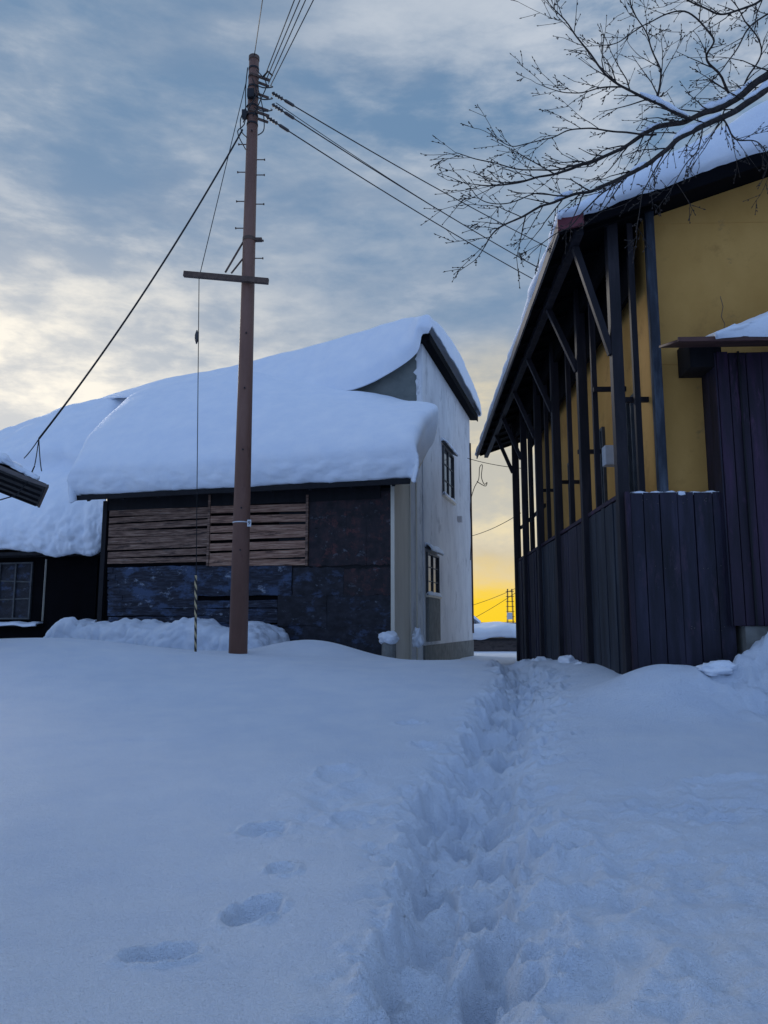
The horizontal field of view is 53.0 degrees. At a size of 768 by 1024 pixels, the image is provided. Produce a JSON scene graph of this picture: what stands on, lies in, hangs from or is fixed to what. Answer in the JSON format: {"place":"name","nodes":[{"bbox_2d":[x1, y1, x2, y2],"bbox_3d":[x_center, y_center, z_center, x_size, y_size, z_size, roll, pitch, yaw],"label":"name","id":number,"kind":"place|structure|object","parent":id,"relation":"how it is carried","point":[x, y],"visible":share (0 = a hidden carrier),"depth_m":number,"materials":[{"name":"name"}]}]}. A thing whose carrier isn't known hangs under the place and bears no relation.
{"place":"outdoors","nodes":[
{"label":"outdoors","id":0,"kind":"place"},
{"bbox_2d":[0,632,767,1023],"bbox_3d":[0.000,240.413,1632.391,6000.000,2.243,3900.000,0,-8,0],"label":"ground","id":1,"kind":"structure","parent":0,"point":[308,832],"depth_m":5.16,"materials":[{"name":"white snow"}]},
{"bbox_2d":[0,453,48,507],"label":"house","id":2,"kind":"structure","parent":1,"relation":"on","point":[15,477],"depth_m":13.41,"materials":[{"name":"black wood"}]},
{"bbox_2d":[0,398,125,638],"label":"snowbound house","id":3,"kind":"structure","parent":1,"relation":"on","point":[50,549],"depth_m":23.80,"materials":[{"name":"black wood"}]},
{"bbox_2d":[0,562,33,618],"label":"window","id":4,"kind":"structure","parent":3,"relation":"in","point":[16,578],"depth_m":24.14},
{"bbox_2d":[43,617,289,650],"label":"snow bank","id":5,"kind":"structure","parent":1,"relation":"on","point":[212,634],"depth_m":17.27,"materials":[{"name":"white snow"}]},
{"bbox_2d":[183,53,294,653],"bbox_3d":[-2.841,-3.120,15.028,2.187,12.939,0.648,3,-9,-18],"label":"utility pole","id":6,"kind":"object","parent":1,"relation":"on","point":[248,280],"visible":1,"depth_m":15.01,"materials":[{"name":"wood"}]},
{"bbox_2d":[38,129,242,438],"bbox_3d":[-4.431,-4.534,14.512,3.424,6.827,0.030,4,-9,-24],"label":"service cable","id":7,"kind":"object","parent":6,"relation":"attached to","point":[119,328],"visible":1,"depth_m":14.40,"materials":[{"name":"black rubber"}]},
{"bbox_2d":[0,439,41,499],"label":"cable tail","id":8,"kind":"object","parent":7,"relation":"hanging from","point":[32,469],"visible":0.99,"depth_m":13.32},
{"bbox_2d":[194,83,245,651],"bbox_3d":[-3.261,-2.941,14.922,0.848,11.928,0.104,0,-8,-3],"label":"stay wire","id":9,"kind":"object","parent":6,"relation":"attached to","point":[195,581],"visible":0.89,"depth_m":14.63,"materials":[{"name":"black metal"}]},
{"bbox_2d":[254,0,262,54],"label":"power line","id":10,"kind":"object","parent":6,"relation":"attached to","point":[258,27],"visible":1,"depth_m":14.53,"materials":[{"name":"black metal"}]},
{"bbox_2d":[265,0,294,75],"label":"power line","id":11,"kind":"object","parent":6,"relation":"attached to","point":[280,36],"visible":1,"depth_m":14.48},
{"bbox_2d":[266,0,299,78],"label":"power line","id":12,"kind":"object","parent":6,"relation":"attached to","point":[283,38],"visible":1,"depth_m":14.59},
{"bbox_2d":[268,0,305,83],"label":"power line","id":13,"kind":"object","parent":6,"relation":"attached to","point":[287,40],"visible":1,"depth_m":14.65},
{"bbox_2d":[270,0,313,86],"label":"power line","id":14,"kind":"object","parent":6,"relation":"attached to","point":[291,43],"visible":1,"depth_m":14.76,"materials":[{"name":"black metal"}]},
{"bbox_2d":[276,103,533,264],"bbox_3d":[4.357,-7.581,22.593,18.691,0.697,0.016,8,-12,-44],"label":"power line","id":15,"kind":"object","parent":6,"relation":"attached to","point":[342,147],"visible":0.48,"depth_m":17.29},
{"bbox_2d":[283,111,536,266],"bbox_3d":[4.215,-7.378,22.275,18.143,0.396,0.026,8,-12,-44],"label":"power line","id":16,"kind":"object","parent":6,"relation":"attached to","point":[404,188],"visible":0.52,"depth_m":18.59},
{"bbox_2d":[290,132,532,278],"bbox_3d":[3.949,-7.039,21.937,17.523,0.594,0.026,8,-11,-43],"label":"power line","id":17,"kind":"object","parent":6,"relation":"attached to","point":[404,203],"visible":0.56,"depth_m":18.60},
{"bbox_2d":[283,99,546,246],"bbox_3d":[4.428,-8.303,22.699,18.853,1.090,0.026,8,-12,-44],"label":"power line","id":18,"kind":"object","parent":6,"relation":"attached to","point":[407,171],"visible":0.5,"depth_m":18.72,"materials":[{"name":"black metal"}]},
{"bbox_2d":[67,372,437,659],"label":"wooden shed","id":19,"kind":"structure","parent":1,"relation":"on","point":[336,547],"depth_m":19.07,"materials":[{"name":"black wood"}]},
{"bbox_2d":[102,314,481,659],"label":"white house","id":20,"kind":"structure","parent":1,"relation":"on","point":[418,358],"depth_m":23.43,"materials":[{"name":"paint"}]},
{"bbox_2d":[425,542,444,598],"bbox_3d":[1.449,1.685,21.878,0.271,1.516,1.764,-2,-9,15],"label":"window","id":21,"kind":"structure","parent":20,"relation":"in","point":[432,561],"depth_m":21.82,"materials":[{"name":"black glass"}]},
{"bbox_2d":[441,438,458,505],"bbox_3d":[2.135,-1.288,24.830,0.274,1.893,1.943,-2,-9,15],"label":"window","id":22,"kind":"structure","parent":20,"relation":"in","point":[448,481],"depth_m":24.77,"materials":[{"name":"black glass"}]},
{"bbox_2d":[378,631,399,657],"bbox_3d":[0.111,3.201,17.245,0.487,1.074,0.479,0,-8,0],"label":"stone post","id":23,"kind":"object","parent":1,"relation":"on","point":[388,640],"visible":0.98,"depth_m":17.11,"materials":[{"name":"concrete"}]},
{"bbox_2d":[412,627,423,647],"bbox_3d":[0.815,3.017,18.528,0.310,0.495,0.452,0,-8,0],"label":"snow clump","id":24,"kind":"object","parent":1,"relation":"on","point":[417,639],"visible":1,"depth_m":18.39,"materials":[{"name":"white snow"}]},
{"bbox_2d":[474,616,480,623],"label":"house","id":25,"kind":"structure","parent":1,"relation":"on","point":[477,621],"depth_m":59.29,"materials":[{"name":"white wood"}]},
{"bbox_2d":[473,622,515,650],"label":"shed","id":26,"kind":"structure","parent":1,"relation":"on","point":[494,636],"depth_m":35.45,"materials":[{"name":"black metal"}]},
{"bbox_2d":[506,589,514,622],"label":"lattice tower","id":27,"kind":"structure","parent":1,"relation":"on","point":[510,614],"depth_m":69.17,"materials":[{"name":"black metal"}]},
{"bbox_2d":[534,656,551,660],"bbox_3d":[3.176,3.074,15.317,0.487,0.391,0.717,0,-8,0],"label":"snow clump","id":28,"kind":"object","parent":1,"relation":"on","point":[540,658],"visible":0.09,"depth_m":15.29,"materials":[{"name":"white snow"}]},
{"bbox_2d":[558,655,579,662],"bbox_3d":[3.140,2.621,13.080,0.454,0.389,0.628,-5,-9,28],"label":"snow clump","id":29,"kind":"object","parent":1,"relation":"on","point":[568,658],"visible":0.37,"depth_m":12.97,"materials":[{"name":"white snow"}]},
{"bbox_2d":[420,0,767,288],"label":"bare tree","id":30,"kind":"object","parent":1,"relation":"on","point":[748,89],"visible":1,"depth_m":6.96,"materials":[{"name":"brown plant"}]},
{"bbox_2d":[554,190,572,199],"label":"branch snow","id":31,"kind":"structure","parent":30,"relation":"on","point":[566,193],"depth_m":6.57,"materials":[{"name":"white snow"}]},
{"bbox_2d":[630,161,646,170],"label":"branch snow","id":32,"kind":"structure","parent":30,"relation":"on","point":[638,165],"depth_m":6.79,"materials":[{"name":"white snow"}]},
{"bbox_2d":[641,122,659,132],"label":"branch snow","id":33,"kind":"structure","parent":30,"relation":"on","point":[649,127],"depth_m":7.03,"materials":[{"name":"white snow"}]},
{"bbox_2d":[640,92,688,115],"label":"branch snow","id":34,"kind":"structure","parent":30,"relation":"on","point":[662,101],"depth_m":7.01,"materials":[{"name":"white snow"}]},
{"bbox_2d":[673,112,720,139],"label":"branch snow","id":35,"kind":"structure","parent":30,"relation":"on","point":[687,128],"depth_m":6.99,"materials":[{"name":"white snow"}]},
{"bbox_2d":[699,80,751,109],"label":"branch snow","id":36,"kind":"structure","parent":30,"relation":"on","point":[712,104],"depth_m":7.15,"materials":[{"name":"white snow"}]},
{"bbox_2d":[743,80,767,100],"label":"branch snow","id":37,"kind":"structure","parent":30,"relation":"on","point":[764,84],"depth_m":7.18,"materials":[{"name":"white snow"}]},
{"bbox_2d":[475,100,767,674],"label":"ochre house","id":38,"kind":"structure","parent":1,"relation":"on","point":[629,402],"depth_m":10.78,"materials":[{"name":"paint"}]},
{"bbox_2d":[567,463,569,524],"bbox_3d":[3.921,-0.218,16.077,0.048,1.700,0.400,0,-8,2],"label":"wooden post","id":39,"kind":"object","parent":38,"relation":"in","point":[567,463],"depth_m":16.28,"materials":[{"name":"black wood"}]},
{"bbox_2d":[599,427,607,503],"bbox_3d":[3.808,-0.609,13.408,0.048,1.700,0.400,0,-8,2],"label":"window","id":40,"kind":"structure","parent":38,"relation":"in","point":[602,430],"depth_m":13.32,"materials":[{"name":"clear glass"}]},
{"bbox_2d":[626,394,637,491],"bbox_3d":[3.726,-0.892,11.480,0.048,1.700,0.500,0,-8,2],"label":"window","id":41,"kind":"structure","parent":38,"relation":"in","point":[633,483],"depth_m":11.57,"materials":[{"name":"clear glass"}]},
{"bbox_2d":[696,660,736,675],"bbox_3d":[3.962,1.874,9.172,0.504,0.221,0.467,0,-8,0],"label":"snow clump","id":42,"kind":"object","parent":1,"relation":"on","point":[720,667],"visible":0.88,"depth_m":9.04,"materials":[{"name":"white snow"}]},
{"bbox_2d":[0,0,767,621],"label":"sky","id":43,"kind":"structure","parent":0,"point":[118,118],"materials":[{"name":"blue"}]},
{"bbox_2d":[467,458,520,468],"bbox_3d":[3.653,-1.618,25.506,0.024,0.788,2.530,6,-10,-37],"label":"power line","id":44,"kind":"object","parent":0,"point":[489,463],"visible":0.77,"depth_m":25.68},
{"bbox_2d":[470,464,486,559],"bbox_3d":[3.168,-0.005,25.774,0.629,3.243,0.028,0,-8,0],"label":"looped cable","id":45,"kind":"object","parent":44,"relation":"hanging from","point":[470,502],"visible":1,"depth_m":25.85,"materials":[{"name":"black rubber"}]}
]}

